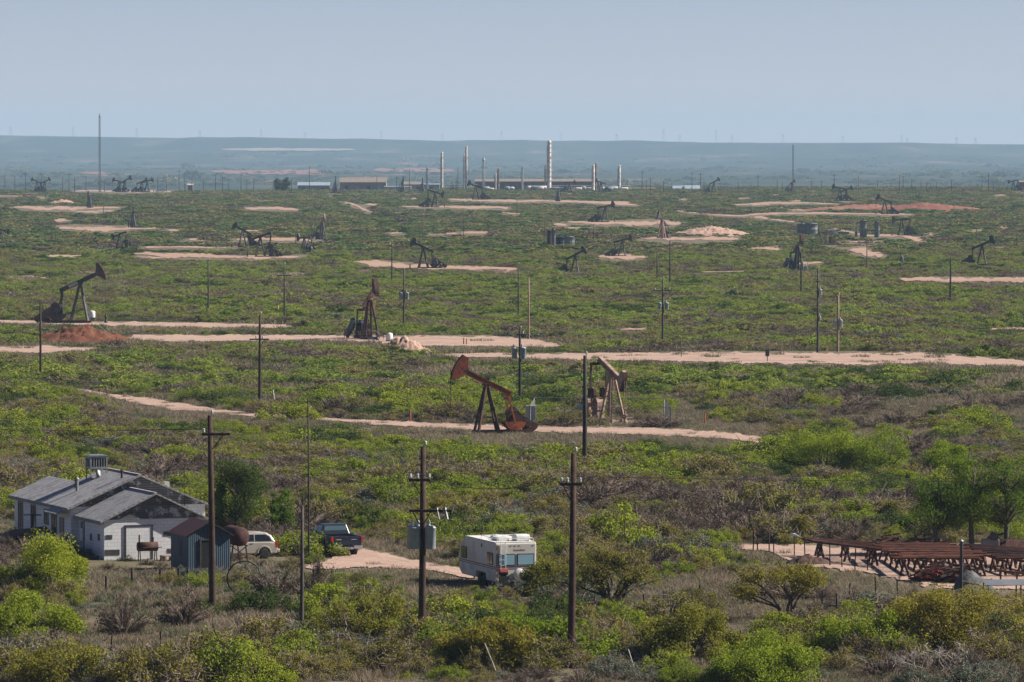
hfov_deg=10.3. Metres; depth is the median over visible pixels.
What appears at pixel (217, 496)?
poplar sapling
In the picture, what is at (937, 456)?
mesquite
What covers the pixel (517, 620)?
mesquite
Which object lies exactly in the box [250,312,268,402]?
utility pole
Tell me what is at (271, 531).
dry shrub
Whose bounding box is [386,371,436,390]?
olive mesquite
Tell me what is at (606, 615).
dark shrub
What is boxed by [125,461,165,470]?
sagebrush
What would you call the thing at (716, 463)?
olive mesquite
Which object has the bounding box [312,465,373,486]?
olive mesquite
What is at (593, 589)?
sagebrush
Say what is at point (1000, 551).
pipe
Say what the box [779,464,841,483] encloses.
dry shrub
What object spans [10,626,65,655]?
olive mesquite
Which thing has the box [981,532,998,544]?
engine block
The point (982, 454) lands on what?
dry shrub
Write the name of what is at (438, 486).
green mesquite
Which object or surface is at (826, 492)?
dry shrub
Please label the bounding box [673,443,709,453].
dark shrub
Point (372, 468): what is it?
olive mesquite
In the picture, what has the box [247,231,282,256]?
pump jack
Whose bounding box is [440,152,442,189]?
process tower
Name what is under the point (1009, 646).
sagebrush
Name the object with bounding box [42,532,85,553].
dry shrub
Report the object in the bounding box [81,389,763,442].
dirt track
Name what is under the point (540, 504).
olive mesquite
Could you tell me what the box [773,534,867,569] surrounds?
wire fence
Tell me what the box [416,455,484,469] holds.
olive mesquite
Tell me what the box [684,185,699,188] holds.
industrial shed
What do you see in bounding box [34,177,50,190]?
pump jack
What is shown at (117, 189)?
pump jack
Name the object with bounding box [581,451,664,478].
green mesquite
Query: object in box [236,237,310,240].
bare pad
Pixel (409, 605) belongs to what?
olive mesquite
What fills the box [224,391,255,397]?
sagebrush
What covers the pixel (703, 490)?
dry shrub
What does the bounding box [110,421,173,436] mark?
olive mesquite
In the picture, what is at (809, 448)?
mesquite
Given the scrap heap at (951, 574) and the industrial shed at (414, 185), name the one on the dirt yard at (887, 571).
the scrap heap at (951, 574)
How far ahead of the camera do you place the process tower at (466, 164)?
2998.30 m
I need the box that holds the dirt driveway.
[306,549,476,577]
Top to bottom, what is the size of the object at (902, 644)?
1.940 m
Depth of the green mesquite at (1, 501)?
376.84 m
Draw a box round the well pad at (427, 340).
[127,334,559,346]
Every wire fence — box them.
[8,628,316,650]
[105,567,208,588]
[643,585,743,605]
[740,630,991,658]
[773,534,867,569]
[821,577,897,609]
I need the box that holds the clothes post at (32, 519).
[23,514,41,538]
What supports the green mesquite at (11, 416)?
on the ground at (172, 153)
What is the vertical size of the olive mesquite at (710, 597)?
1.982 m
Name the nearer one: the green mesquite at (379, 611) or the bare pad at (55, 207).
the green mesquite at (379, 611)
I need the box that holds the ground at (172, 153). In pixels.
[0,135,1023,681]
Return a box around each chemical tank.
[89,311,95,320]
[386,332,392,340]
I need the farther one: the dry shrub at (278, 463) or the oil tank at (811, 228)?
the oil tank at (811, 228)
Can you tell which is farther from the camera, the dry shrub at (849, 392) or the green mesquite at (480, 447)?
the dry shrub at (849, 392)
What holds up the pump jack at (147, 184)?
on the bare pad at (114, 191)
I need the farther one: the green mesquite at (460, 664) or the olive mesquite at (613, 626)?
the olive mesquite at (613, 626)
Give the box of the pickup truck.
[305,523,362,555]
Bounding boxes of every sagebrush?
[0,558,56,575]
[1,454,40,467]
[1,470,40,484]
[12,619,80,659]
[77,642,116,656]
[77,670,111,681]
[79,436,114,446]
[93,434,142,446]
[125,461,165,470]
[156,470,197,478]
[159,475,203,489]
[202,457,255,468]
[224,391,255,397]
[244,391,271,399]
[253,565,292,583]
[258,611,326,637]
[262,467,320,486]
[303,623,352,642]
[329,442,403,462]
[354,483,412,504]
[357,631,385,647]
[361,453,407,464]
[399,410,435,420]
[473,498,532,523]
[480,579,530,595]
[489,502,523,516]
[497,499,524,509]
[507,507,535,518]
[508,444,542,450]
[528,482,581,499]
[530,573,616,595]
[538,490,589,510]
[555,587,600,601]
[557,572,632,600]
[588,653,635,678]
[591,650,635,670]
[596,643,643,662]
[610,580,655,591]
[626,658,661,681]
[629,531,683,551]
[665,532,737,552]
[756,397,772,404]
[763,412,815,424]
[764,513,812,529]
[776,403,820,411]
[777,519,836,539]
[800,386,856,400]
[818,639,866,653]
[841,653,871,667]
[850,582,903,605]
[877,487,904,498]
[890,664,947,681]
[931,662,1013,681]
[945,658,1002,681]
[960,595,1014,609]
[961,659,1021,679]
[979,428,1023,447]
[998,638,1022,652]
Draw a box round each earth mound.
[35,324,131,342]
[51,199,72,202]
[378,335,434,353]
[676,225,748,235]
[785,554,830,564]
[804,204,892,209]
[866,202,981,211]
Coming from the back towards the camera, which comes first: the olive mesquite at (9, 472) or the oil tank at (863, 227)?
the oil tank at (863, 227)
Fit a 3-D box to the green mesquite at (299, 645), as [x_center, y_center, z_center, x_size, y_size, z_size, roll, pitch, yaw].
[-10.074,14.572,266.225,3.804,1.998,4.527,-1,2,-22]
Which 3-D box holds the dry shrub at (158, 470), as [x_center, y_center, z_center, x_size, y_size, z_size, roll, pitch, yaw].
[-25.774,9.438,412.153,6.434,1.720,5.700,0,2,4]
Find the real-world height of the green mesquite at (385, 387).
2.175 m
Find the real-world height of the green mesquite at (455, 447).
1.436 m
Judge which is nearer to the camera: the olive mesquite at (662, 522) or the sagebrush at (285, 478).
the olive mesquite at (662, 522)
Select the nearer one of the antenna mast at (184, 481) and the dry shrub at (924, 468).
the antenna mast at (184, 481)
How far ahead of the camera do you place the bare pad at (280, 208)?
2150.61 m
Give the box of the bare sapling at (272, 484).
[261,464,282,516]
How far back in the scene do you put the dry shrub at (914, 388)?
557.89 m
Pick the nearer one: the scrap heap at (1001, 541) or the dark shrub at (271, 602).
the dark shrub at (271, 602)
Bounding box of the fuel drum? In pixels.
[223,525,248,564]
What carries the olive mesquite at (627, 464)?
on the ground at (172, 153)
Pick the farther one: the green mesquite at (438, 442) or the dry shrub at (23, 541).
the green mesquite at (438, 442)
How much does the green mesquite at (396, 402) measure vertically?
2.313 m
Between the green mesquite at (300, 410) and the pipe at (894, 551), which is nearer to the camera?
the pipe at (894, 551)
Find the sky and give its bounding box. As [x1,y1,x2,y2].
[0,0,1023,143]
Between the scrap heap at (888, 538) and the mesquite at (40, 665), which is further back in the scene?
the scrap heap at (888, 538)
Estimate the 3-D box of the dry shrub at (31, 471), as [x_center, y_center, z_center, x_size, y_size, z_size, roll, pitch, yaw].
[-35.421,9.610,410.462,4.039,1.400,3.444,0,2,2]
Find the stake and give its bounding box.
[484,643,495,669]
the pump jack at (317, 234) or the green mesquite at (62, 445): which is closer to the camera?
the green mesquite at (62, 445)
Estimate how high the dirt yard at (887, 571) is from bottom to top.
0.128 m
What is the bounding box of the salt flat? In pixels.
[222,148,354,150]
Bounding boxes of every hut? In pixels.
[187,184,193,189]
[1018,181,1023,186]
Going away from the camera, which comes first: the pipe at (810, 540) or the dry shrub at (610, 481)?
the pipe at (810, 540)
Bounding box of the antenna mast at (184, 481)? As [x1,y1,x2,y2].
[184,459,184,505]
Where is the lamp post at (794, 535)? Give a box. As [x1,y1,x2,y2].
[790,533,798,555]
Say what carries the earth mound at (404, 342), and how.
on the ground at (172, 153)
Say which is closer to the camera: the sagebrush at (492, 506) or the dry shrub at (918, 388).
the sagebrush at (492, 506)
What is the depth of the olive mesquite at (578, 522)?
355.53 m
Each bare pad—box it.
[14,206,118,210]
[59,226,155,231]
[77,190,170,192]
[134,251,297,258]
[145,246,225,247]
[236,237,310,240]
[246,206,297,209]
[344,202,372,211]
[356,260,516,269]
[402,205,508,208]
[450,199,638,205]
[461,231,486,233]
[554,223,566,225]
[563,220,680,225]
[572,201,629,202]
[599,254,645,259]
[621,328,645,329]
[642,236,737,240]
[678,210,743,216]
[735,202,834,204]
[742,212,912,215]
[752,247,777,249]
[754,216,796,222]
[834,228,922,241]
[850,247,882,257]
[900,276,1023,282]
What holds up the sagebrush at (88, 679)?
on the ground at (172, 153)
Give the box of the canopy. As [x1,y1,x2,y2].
[981,579,1023,599]
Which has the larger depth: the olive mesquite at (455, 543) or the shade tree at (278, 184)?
the shade tree at (278, 184)
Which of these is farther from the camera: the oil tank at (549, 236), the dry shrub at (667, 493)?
the oil tank at (549, 236)
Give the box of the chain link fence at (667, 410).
[529,397,670,427]
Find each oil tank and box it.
[547,227,551,244]
[552,227,555,244]
[556,234,563,244]
[564,235,574,244]
[797,222,805,233]
[805,221,817,234]
[860,219,866,237]
[874,219,879,237]
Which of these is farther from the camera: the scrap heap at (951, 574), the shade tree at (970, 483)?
the shade tree at (970, 483)
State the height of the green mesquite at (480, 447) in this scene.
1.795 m
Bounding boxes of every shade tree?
[204,456,271,526]
[272,178,284,190]
[283,177,290,189]
[907,470,975,542]
[941,451,1003,543]
[959,454,1023,543]
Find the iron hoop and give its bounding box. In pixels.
[227,560,261,593]
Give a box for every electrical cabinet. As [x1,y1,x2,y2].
[526,405,535,421]
[577,404,582,416]
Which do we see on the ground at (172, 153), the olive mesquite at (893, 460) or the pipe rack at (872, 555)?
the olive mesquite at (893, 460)
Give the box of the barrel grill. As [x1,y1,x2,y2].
[136,535,161,560]
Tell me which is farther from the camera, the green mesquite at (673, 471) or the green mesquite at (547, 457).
the green mesquite at (547, 457)
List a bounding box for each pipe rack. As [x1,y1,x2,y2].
[814,543,878,565]
[878,551,985,575]
[967,556,1023,575]
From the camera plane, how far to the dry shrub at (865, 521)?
361.45 m
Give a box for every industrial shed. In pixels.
[297,182,330,189]
[339,177,387,189]
[384,186,411,189]
[404,182,421,188]
[672,186,684,188]
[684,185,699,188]
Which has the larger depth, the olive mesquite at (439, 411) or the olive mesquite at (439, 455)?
the olive mesquite at (439, 411)
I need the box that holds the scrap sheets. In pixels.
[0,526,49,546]
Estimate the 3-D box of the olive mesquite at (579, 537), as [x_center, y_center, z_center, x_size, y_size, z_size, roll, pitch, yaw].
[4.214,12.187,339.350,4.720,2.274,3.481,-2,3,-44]
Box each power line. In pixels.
[0,428,226,430]
[43,428,201,430]
[205,429,409,472]
[220,431,416,472]
[227,428,428,472]
[410,472,560,488]
[417,472,566,488]
[431,473,569,488]
[573,476,848,480]
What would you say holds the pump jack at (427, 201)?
on the bare pad at (468, 207)
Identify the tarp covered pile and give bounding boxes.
[951,570,1000,593]
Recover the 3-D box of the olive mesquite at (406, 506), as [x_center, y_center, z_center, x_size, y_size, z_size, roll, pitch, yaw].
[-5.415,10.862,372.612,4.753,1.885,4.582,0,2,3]
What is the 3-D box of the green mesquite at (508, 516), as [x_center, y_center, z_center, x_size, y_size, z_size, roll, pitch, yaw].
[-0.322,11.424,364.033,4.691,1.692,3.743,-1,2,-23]
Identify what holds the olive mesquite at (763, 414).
on the ground at (172, 153)
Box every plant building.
[424,184,439,188]
[474,179,598,188]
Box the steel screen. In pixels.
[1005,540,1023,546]
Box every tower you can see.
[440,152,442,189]
[463,153,464,188]
[465,146,467,188]
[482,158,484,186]
[494,173,496,189]
[497,167,499,189]
[521,167,522,189]
[544,165,546,184]
[547,140,551,189]
[592,164,594,189]
[595,163,596,189]
[617,164,620,186]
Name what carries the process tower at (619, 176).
on the ground at (172, 153)
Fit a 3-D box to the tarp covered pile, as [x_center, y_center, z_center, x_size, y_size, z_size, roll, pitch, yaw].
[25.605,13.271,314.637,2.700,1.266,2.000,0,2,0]
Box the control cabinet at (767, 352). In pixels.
[765,349,768,360]
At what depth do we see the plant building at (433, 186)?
3018.97 m
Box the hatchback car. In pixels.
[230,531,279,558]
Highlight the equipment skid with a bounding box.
[828,228,835,233]
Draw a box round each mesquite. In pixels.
[0,407,30,422]
[0,412,29,422]
[0,420,52,439]
[0,421,50,428]
[0,425,29,437]
[0,460,39,487]
[0,482,18,494]
[0,484,19,506]
[0,492,7,506]
[0,527,89,595]
[0,568,49,596]
[0,588,87,638]
[0,635,118,681]
[0,637,32,672]
[1,421,46,441]
[3,486,25,507]
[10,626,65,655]
[19,408,76,420]
[22,397,64,410]
[23,434,77,457]
[24,460,62,472]
[26,457,89,475]
[30,438,91,458]
[31,631,80,649]
[32,400,83,417]
[35,408,93,422]
[39,576,90,598]
[43,413,112,441]
[49,569,89,582]
[50,471,85,479]
[56,417,110,433]
[56,426,118,440]
[105,430,168,448]
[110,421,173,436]
[126,641,222,681]
[138,440,207,458]
[141,658,207,681]
[142,473,180,488]
[156,619,240,653]
[157,433,206,448]
[161,471,227,488]
[179,623,218,649]
[192,464,267,482]
[194,487,234,502]
[200,447,241,461]
[205,507,227,520]
[205,643,288,681]
[205,650,296,681]
[211,628,281,658]
[215,495,280,519]
[216,438,261,451]
[229,492,280,506]
[251,441,305,454]
[252,395,327,420]
[257,449,321,461]
[259,463,305,474]
[261,638,301,671]
[262,461,300,479]
[264,439,307,451]
[265,464,307,481]
[266,645,332,678]
[267,435,314,447]
[268,628,325,656]
[269,428,339,447]
[270,625,326,652]
[270,635,339,660]
[271,529,350,556]
[279,499,321,519]
[284,390,349,407]
[289,580,352,605]
[293,582,353,607]
[293,586,345,618]
[295,631,349,658]
[296,492,365,520]
[298,458,349,469]
[298,465,339,475]
[299,587,406,640]
[299,645,362,680]
[303,462,338,477]
[304,592,377,623]
[306,466,362,485]
[307,454,343,469]
[309,628,377,662]
[310,630,365,649]
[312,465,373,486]
[319,630,375,664]
[322,456,376,473]
[323,496,374,506]
[323,601,388,627]
[324,388,375,411]
[329,596,405,625]
[330,449,369,463]
[333,390,371,401]
[337,569,407,606]
[348,577,401,597]
[350,464,394,476]
[350,473,411,494]
[356,627,435,672]
[357,454,433,483]
[358,382,399,400]
[359,509,415,529]
[361,475,409,485]
[363,474,381,481]
[365,637,429,663]
[367,507,408,519]
[368,433,426,446]
[369,388,429,402]
[369,468,432,504]
[370,381,419,398]
[371,434,423,445]
[377,596,418,614]
[377,597,442,622]
[378,393,439,408]
[379,386,433,402]
[382,608,464,651]
[383,458,438,467]
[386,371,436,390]
[395,506,447,533]
[396,438,449,449]
[396,493,440,513]
[397,382,443,396]
[401,477,451,499]
[403,587,493,623]
[404,394,441,407]
[407,467,466,485]
[411,494,469,516]
[412,450,457,463]
[415,506,451,526]
[416,398,477,420]
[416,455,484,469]
[419,452,493,482]
[421,392,479,404]
[425,639,485,667]
[427,474,506,490]
[427,498,492,523]
[428,478,473,495]
[428,496,504,522]
[429,443,473,458]
[431,581,476,614]
[432,616,551,670]
[434,388,486,401]
[434,435,485,448]
[435,517,484,543]
[436,444,474,452]
[437,389,478,404]
[442,384,495,401]
[445,528,489,556]
[450,444,529,469]
[451,453,496,470]
[453,441,507,452]
[455,458,484,469]
[455,634,515,669]
[459,441,495,454]
[459,449,501,460]
[460,486,516,507]
[465,403,504,409]
[467,452,547,481]
[473,608,556,643]
[474,474,519,486]
[477,486,524,500]
[479,506,532,524]
[492,459,563,487]
[499,398,558,412]
[500,481,556,500]
[501,629,589,670]
[504,468,567,492]
[510,468,578,493]
[512,453,551,470]
[513,448,572,460]
[513,511,569,532]
[516,470,568,492]
[518,555,581,596]
[519,403,560,420]
[522,489,580,512]
[527,441,573,454]
[531,448,564,463]
[533,405,611,425]
[535,459,598,481]
[537,442,591,460]
[542,513,589,536]
[544,449,591,465]
[545,459,589,475]
[546,438,635,461]
[547,538,666,600]
[552,509,589,528]
[557,391,613,407]
[558,528,617,556]
[564,599,634,631]
[565,386,623,399]
[566,466,642,488]
[566,507,627,534]
[569,451,631,468]
[572,378,614,388]
[576,519,634,546]
[577,615,606,636]
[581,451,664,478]
[585,499,665,549]
[586,613,637,646]
[587,627,638,653]
[592,492,648,507]
[601,600,656,627]
[603,512,648,531]
[606,438,659,454]
[621,457,670,472]
[621,460,641,467]
[621,508,681,538]
[622,599,744,661]
[627,586,711,618]
[629,509,685,539]
[630,442,660,450]
[640,643,696,671]
[642,462,707,482]
[649,542,694,558]
[651,449,703,461]
[658,455,693,460]
[659,454,698,470]
[665,443,747,480]
[674,579,731,611]
[685,471,737,488]
[695,380,749,394]
[710,629,825,681]
[716,472,784,513]
[724,557,834,614]
[726,435,794,456]
[730,399,774,414]
[732,402,797,422]
[734,451,797,467]
[743,494,821,544]
[744,609,814,634]
[764,426,871,469]
[777,606,857,642]
[778,499,846,517]
[778,628,830,655]
[782,495,857,515]
[784,475,838,491]
[785,628,819,644]
[788,462,853,477]
[791,462,866,483]
[791,601,840,627]
[797,611,835,635]
[806,473,881,496]
[806,602,921,654]
[815,432,867,444]
[823,507,877,520]
[830,626,894,657]
[836,495,873,506]
[838,498,878,516]
[840,482,911,518]
[845,425,913,472]
[857,449,920,470]
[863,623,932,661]
[865,495,913,519]
[870,466,921,478]
[872,460,930,477]
[883,582,1023,654]
[889,506,964,533]
[900,494,945,514]
[906,411,988,428]
[907,437,973,471]
[910,517,975,543]
[916,464,955,482]
[932,408,1002,422]
[933,610,985,628]
[936,614,1013,652]
[939,404,1011,420]
[943,396,1000,415]
[944,411,1015,429]
[955,469,1001,483]
[962,600,1022,631]
[972,446,1023,466]
[973,512,1023,534]
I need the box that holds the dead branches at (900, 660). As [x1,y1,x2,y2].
[888,641,968,675]
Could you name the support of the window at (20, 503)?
in the house
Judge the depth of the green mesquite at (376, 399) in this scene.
530.39 m
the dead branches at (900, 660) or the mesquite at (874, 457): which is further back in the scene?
the mesquite at (874, 457)
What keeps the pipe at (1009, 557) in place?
on the pipe rack at (1006, 563)
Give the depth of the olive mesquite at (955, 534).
354.09 m
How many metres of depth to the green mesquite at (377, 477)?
397.47 m
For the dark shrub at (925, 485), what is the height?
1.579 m
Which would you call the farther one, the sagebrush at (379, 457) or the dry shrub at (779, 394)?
the dry shrub at (779, 394)
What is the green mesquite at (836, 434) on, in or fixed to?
on the ground at (172, 153)
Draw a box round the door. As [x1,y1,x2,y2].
[59,517,63,542]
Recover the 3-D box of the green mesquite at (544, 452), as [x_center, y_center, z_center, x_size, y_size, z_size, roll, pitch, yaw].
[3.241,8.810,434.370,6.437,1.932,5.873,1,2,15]
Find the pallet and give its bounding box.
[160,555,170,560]
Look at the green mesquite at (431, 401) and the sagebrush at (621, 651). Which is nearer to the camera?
the sagebrush at (621, 651)
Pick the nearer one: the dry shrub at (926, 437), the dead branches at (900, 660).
the dead branches at (900, 660)
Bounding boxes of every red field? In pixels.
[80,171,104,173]
[211,169,327,174]
[373,168,453,171]
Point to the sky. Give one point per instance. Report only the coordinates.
(754, 71)
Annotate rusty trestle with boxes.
[997,569,1023,578]
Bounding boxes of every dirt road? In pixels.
[0,320,291,327]
[0,345,101,352]
[443,351,1023,365]
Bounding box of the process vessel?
[618,187,627,189]
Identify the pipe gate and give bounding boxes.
[753,529,769,551]
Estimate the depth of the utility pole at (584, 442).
424.11 m
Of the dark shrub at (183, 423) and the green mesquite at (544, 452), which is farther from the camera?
the dark shrub at (183, 423)
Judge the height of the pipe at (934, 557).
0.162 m
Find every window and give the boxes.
[18,500,22,528]
[30,504,35,536]
[44,508,48,524]
[51,514,56,539]
[179,540,181,555]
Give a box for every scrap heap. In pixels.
[862,533,909,549]
[898,559,949,581]
[910,533,943,542]
[933,564,983,582]
[987,532,1018,545]
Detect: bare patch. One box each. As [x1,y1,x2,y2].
[49,255,80,256]
[55,218,70,221]
[76,211,100,212]
[244,255,270,259]
[799,261,822,263]
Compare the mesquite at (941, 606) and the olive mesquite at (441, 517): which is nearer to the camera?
the mesquite at (941, 606)
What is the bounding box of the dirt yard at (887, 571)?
[739,544,1023,590]
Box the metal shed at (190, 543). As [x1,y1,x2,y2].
[167,517,234,571]
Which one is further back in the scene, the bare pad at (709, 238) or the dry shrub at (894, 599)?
the bare pad at (709, 238)
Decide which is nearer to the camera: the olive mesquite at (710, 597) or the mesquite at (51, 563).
the olive mesquite at (710, 597)
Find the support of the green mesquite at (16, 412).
on the ground at (172, 153)
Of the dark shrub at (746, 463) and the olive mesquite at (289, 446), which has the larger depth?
the olive mesquite at (289, 446)
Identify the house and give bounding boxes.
[8,454,208,559]
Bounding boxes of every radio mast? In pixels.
[99,113,100,191]
[792,145,793,187]
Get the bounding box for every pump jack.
[0,229,9,242]
[31,177,47,190]
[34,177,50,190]
[34,262,107,322]
[86,191,93,207]
[111,231,133,247]
[112,177,129,191]
[113,175,131,191]
[128,207,135,227]
[130,178,147,191]
[138,177,153,191]
[231,222,260,246]
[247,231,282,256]
[296,234,316,252]
[312,214,326,238]
[332,176,337,191]
[344,277,385,339]
[398,176,404,191]
[409,237,446,268]
[419,178,424,191]
[419,189,444,206]
[449,354,537,433]
[467,180,490,199]
[555,188,560,200]
[558,246,586,271]
[560,180,575,191]
[575,356,631,422]
[587,201,614,221]
[595,178,611,191]
[604,234,632,255]
[657,211,670,237]
[703,177,720,191]
[783,234,803,269]
[785,179,795,190]
[817,230,838,244]
[832,184,852,200]
[835,185,852,199]
[875,194,899,213]
[891,216,917,235]
[960,235,995,265]
[1008,180,1021,189]
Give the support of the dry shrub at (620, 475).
on the ground at (172, 153)
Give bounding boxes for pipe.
[801,537,877,543]
[802,538,873,544]
[805,539,877,546]
[809,539,875,546]
[811,540,881,550]
[813,538,874,543]
[813,540,881,548]
[874,544,959,545]
[877,543,956,544]
[878,545,968,546]
[879,547,969,548]
[880,543,949,544]
[881,542,950,543]
[881,546,964,547]
[882,548,970,549]
[882,550,981,551]
[887,548,959,548]
[889,550,981,552]
[889,554,990,556]
[892,557,978,558]
[899,552,986,553]
[899,555,982,556]
[901,553,972,553]
[902,555,975,556]
[959,544,1019,547]
[963,545,1023,548]
[964,543,1023,547]
[965,547,1021,549]
[971,548,1023,550]
[974,549,1023,551]
[982,551,1023,552]
[987,552,1023,553]
[991,554,1023,555]
[992,555,1023,557]
[996,557,1023,558]
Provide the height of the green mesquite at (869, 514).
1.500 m
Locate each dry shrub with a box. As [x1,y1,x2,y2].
[0,538,32,556]
[2,533,70,558]
[6,626,66,643]
[12,464,44,477]
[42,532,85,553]
[42,627,88,658]
[76,410,110,421]
[94,592,152,633]
[114,459,200,475]
[119,435,180,451]
[130,430,187,438]
[131,441,177,455]
[137,450,189,465]
[146,431,185,437]
[152,578,213,623]
[164,451,226,468]
[181,439,225,449]
[185,434,216,442]
[186,451,247,470]
[191,449,252,468]
[220,514,276,531]
[236,455,282,464]
[245,563,298,595]
[251,457,297,467]
[252,519,305,537]
[259,492,354,528]
[261,473,309,489]
[288,551,344,595]
[290,473,319,483]
[314,395,368,413]
[314,446,367,457]
[418,402,499,418]
[460,458,535,476]
[503,451,543,462]
[526,491,585,510]
[527,465,582,473]
[548,486,590,498]
[565,487,609,504]
[587,475,638,494]
[594,476,626,488]
[601,499,674,521]
[602,468,636,484]
[616,478,655,498]
[621,476,682,491]
[626,494,655,501]
[626,541,682,567]
[629,415,682,426]
[630,501,671,520]
[631,487,689,505]
[633,483,692,500]
[637,487,699,502]
[644,504,712,523]
[660,479,690,489]
[664,498,732,517]
[669,513,717,532]
[682,503,708,518]
[684,500,750,527]
[689,490,734,504]
[691,486,739,499]
[691,514,739,530]
[702,496,765,517]
[707,486,743,505]
[708,484,744,495]
[712,512,785,537]
[721,477,789,487]
[734,578,800,594]
[743,647,814,680]
[764,581,821,599]
[771,387,808,398]
[776,509,859,530]
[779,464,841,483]
[784,596,833,621]
[795,483,846,500]
[795,488,834,500]
[810,510,843,525]
[812,484,847,499]
[816,387,879,401]
[818,483,854,497]
[819,587,871,607]
[828,514,885,531]
[841,393,886,408]
[842,487,886,501]
[851,647,923,677]
[875,441,918,452]
[877,592,918,611]
[878,480,928,499]
[879,385,928,393]
[883,383,933,393]
[891,429,950,442]
[891,463,934,472]
[902,437,953,445]
[938,619,1021,660]
[942,645,993,668]
[968,450,1015,458]
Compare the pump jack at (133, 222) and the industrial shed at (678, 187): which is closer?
the pump jack at (133, 222)
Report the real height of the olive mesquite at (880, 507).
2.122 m
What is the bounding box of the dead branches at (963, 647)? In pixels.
[954,641,977,660]
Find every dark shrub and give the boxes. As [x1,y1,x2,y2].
[0,391,16,403]
[0,417,16,424]
[6,423,49,429]
[15,390,44,397]
[43,418,63,427]
[59,446,112,457]
[129,419,188,428]
[166,420,201,426]
[172,388,227,402]
[178,419,236,433]
[195,599,227,614]
[199,388,254,406]
[217,585,292,613]
[270,429,341,442]
[283,422,369,442]
[287,602,325,616]
[300,432,335,444]
[317,498,367,508]
[330,421,360,430]
[336,499,394,522]
[347,404,390,413]
[356,384,397,400]
[357,513,395,530]
[364,476,415,488]
[366,446,420,456]
[372,404,418,413]
[430,507,510,534]
[491,475,517,487]
[494,394,554,406]
[494,445,536,457]
[516,389,539,395]
[519,603,567,619]
[523,389,564,402]
[526,390,576,404]
[526,588,568,609]
[534,613,587,632]
[537,593,598,617]
[547,597,599,612]
[575,611,608,626]
[618,396,653,402]
[623,438,680,448]
[624,446,667,457]
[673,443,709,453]
[710,448,736,454]
[735,460,762,467]
[746,460,796,476]
[778,413,811,418]
[805,420,849,432]
[842,478,882,491]
[843,463,881,476]
[849,470,908,481]
[857,480,888,488]
[861,383,928,397]
[865,473,901,481]
[870,476,911,489]
[892,477,925,488]
[904,479,945,493]
[916,429,963,439]
[926,403,950,415]
[974,612,1023,637]
[982,410,1023,424]
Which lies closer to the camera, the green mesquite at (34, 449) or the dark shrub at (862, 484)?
the dark shrub at (862, 484)
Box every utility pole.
[39,303,41,371]
[202,410,229,604]
[207,258,210,307]
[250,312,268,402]
[277,262,291,315]
[299,506,303,626]
[391,241,392,279]
[399,268,408,322]
[406,441,454,621]
[512,326,525,397]
[518,267,518,314]
[528,278,529,338]
[559,447,581,667]
[582,351,587,458]
[653,276,670,339]
[656,252,657,278]
[669,239,670,281]
[800,249,801,291]
[816,266,821,351]
[833,293,842,351]
[900,243,902,269]
[949,257,950,298]
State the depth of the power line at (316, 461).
289.02 m
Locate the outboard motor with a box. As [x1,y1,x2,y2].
[498,569,508,583]
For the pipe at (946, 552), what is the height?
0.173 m
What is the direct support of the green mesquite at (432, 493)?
on the ground at (172, 153)
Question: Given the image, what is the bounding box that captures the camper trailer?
[459,534,535,585]
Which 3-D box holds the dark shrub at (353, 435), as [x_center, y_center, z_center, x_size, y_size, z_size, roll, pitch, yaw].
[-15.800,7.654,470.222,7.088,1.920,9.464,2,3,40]
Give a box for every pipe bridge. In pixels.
[441,184,477,189]
[527,185,591,189]
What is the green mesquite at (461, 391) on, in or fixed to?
on the ground at (172, 153)
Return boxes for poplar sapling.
[214,484,227,526]
[266,491,280,531]
[274,488,296,528]
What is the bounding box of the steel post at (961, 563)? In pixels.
[960,539,962,596]
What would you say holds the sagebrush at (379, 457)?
on the ground at (172, 153)
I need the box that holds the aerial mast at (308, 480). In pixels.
[307,398,309,556]
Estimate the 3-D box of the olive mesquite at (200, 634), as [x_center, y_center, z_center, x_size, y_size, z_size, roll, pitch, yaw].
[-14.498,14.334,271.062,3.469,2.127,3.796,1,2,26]
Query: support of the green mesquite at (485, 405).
on the ground at (172, 153)

